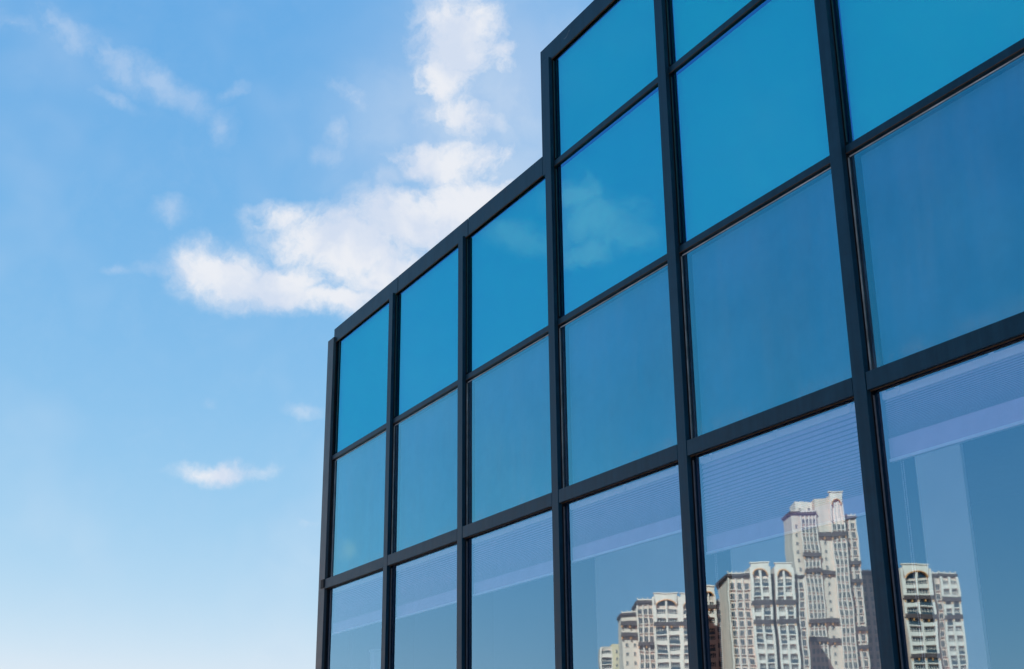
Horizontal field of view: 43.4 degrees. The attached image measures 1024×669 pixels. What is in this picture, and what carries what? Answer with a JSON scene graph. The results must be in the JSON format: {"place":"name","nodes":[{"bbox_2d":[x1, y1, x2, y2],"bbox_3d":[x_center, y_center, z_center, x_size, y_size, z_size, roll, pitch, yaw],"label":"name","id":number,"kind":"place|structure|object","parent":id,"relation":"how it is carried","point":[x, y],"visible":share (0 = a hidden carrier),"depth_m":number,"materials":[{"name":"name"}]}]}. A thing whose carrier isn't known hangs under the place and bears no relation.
{"place":"outdoors","nodes":[
{"label":"outdoors","id":0,"kind":"place"},
{"bbox_2d":[0,0,593,668],"label":"sky","id":1,"kind":"structure","parent":0,"point":[196,195],"materials":[{"name":"blue"}]},
{"bbox_2d":[315,0,1023,668],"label":"glass building","id":2,"kind":"structure","parent":0,"point":[693,236],"depth_m":8.63,"materials":[{"name":"blue glass"},{"name":"dark blue-grey painted metal"}]},
{"bbox_2d":[536,511,552,579],"bbox_3d":[0.034,1.595,9.412,0.056,0.470,1.374,9,-21,-27],"label":"pleated blind","id":3,"kind":"object","parent":2,"relation":"attached to","point":[545,559],"visible":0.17,"depth_m":9.03,"materials":[{"name":"white fabric"}]},
{"bbox_2d":[570,465,681,562],"bbox_3d":[0.739,1.137,8.170,0.056,0.428,1.374,9,-21,-27],"label":"pleated blind","id":4,"kind":"object","parent":2,"relation":"attached to","point":[639,512],"visible":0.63,"depth_m":8.15,"materials":[{"name":"white fabric"}]},
{"bbox_2d":[700,403,865,668],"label":"pleated blind","id":5,"kind":"object","parent":2,"relation":"attached to","point":[803,476],"visible":0.92,"depth_m":6.86,"materials":[{"name":"white fabric"}]},
{"bbox_2d":[881,342,1023,668],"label":"pleated blind","id":6,"kind":"object","parent":2,"relation":"attached to","point":[974,399],"visible":1,"depth_m":5.87,"materials":[{"name":"white fabric"}]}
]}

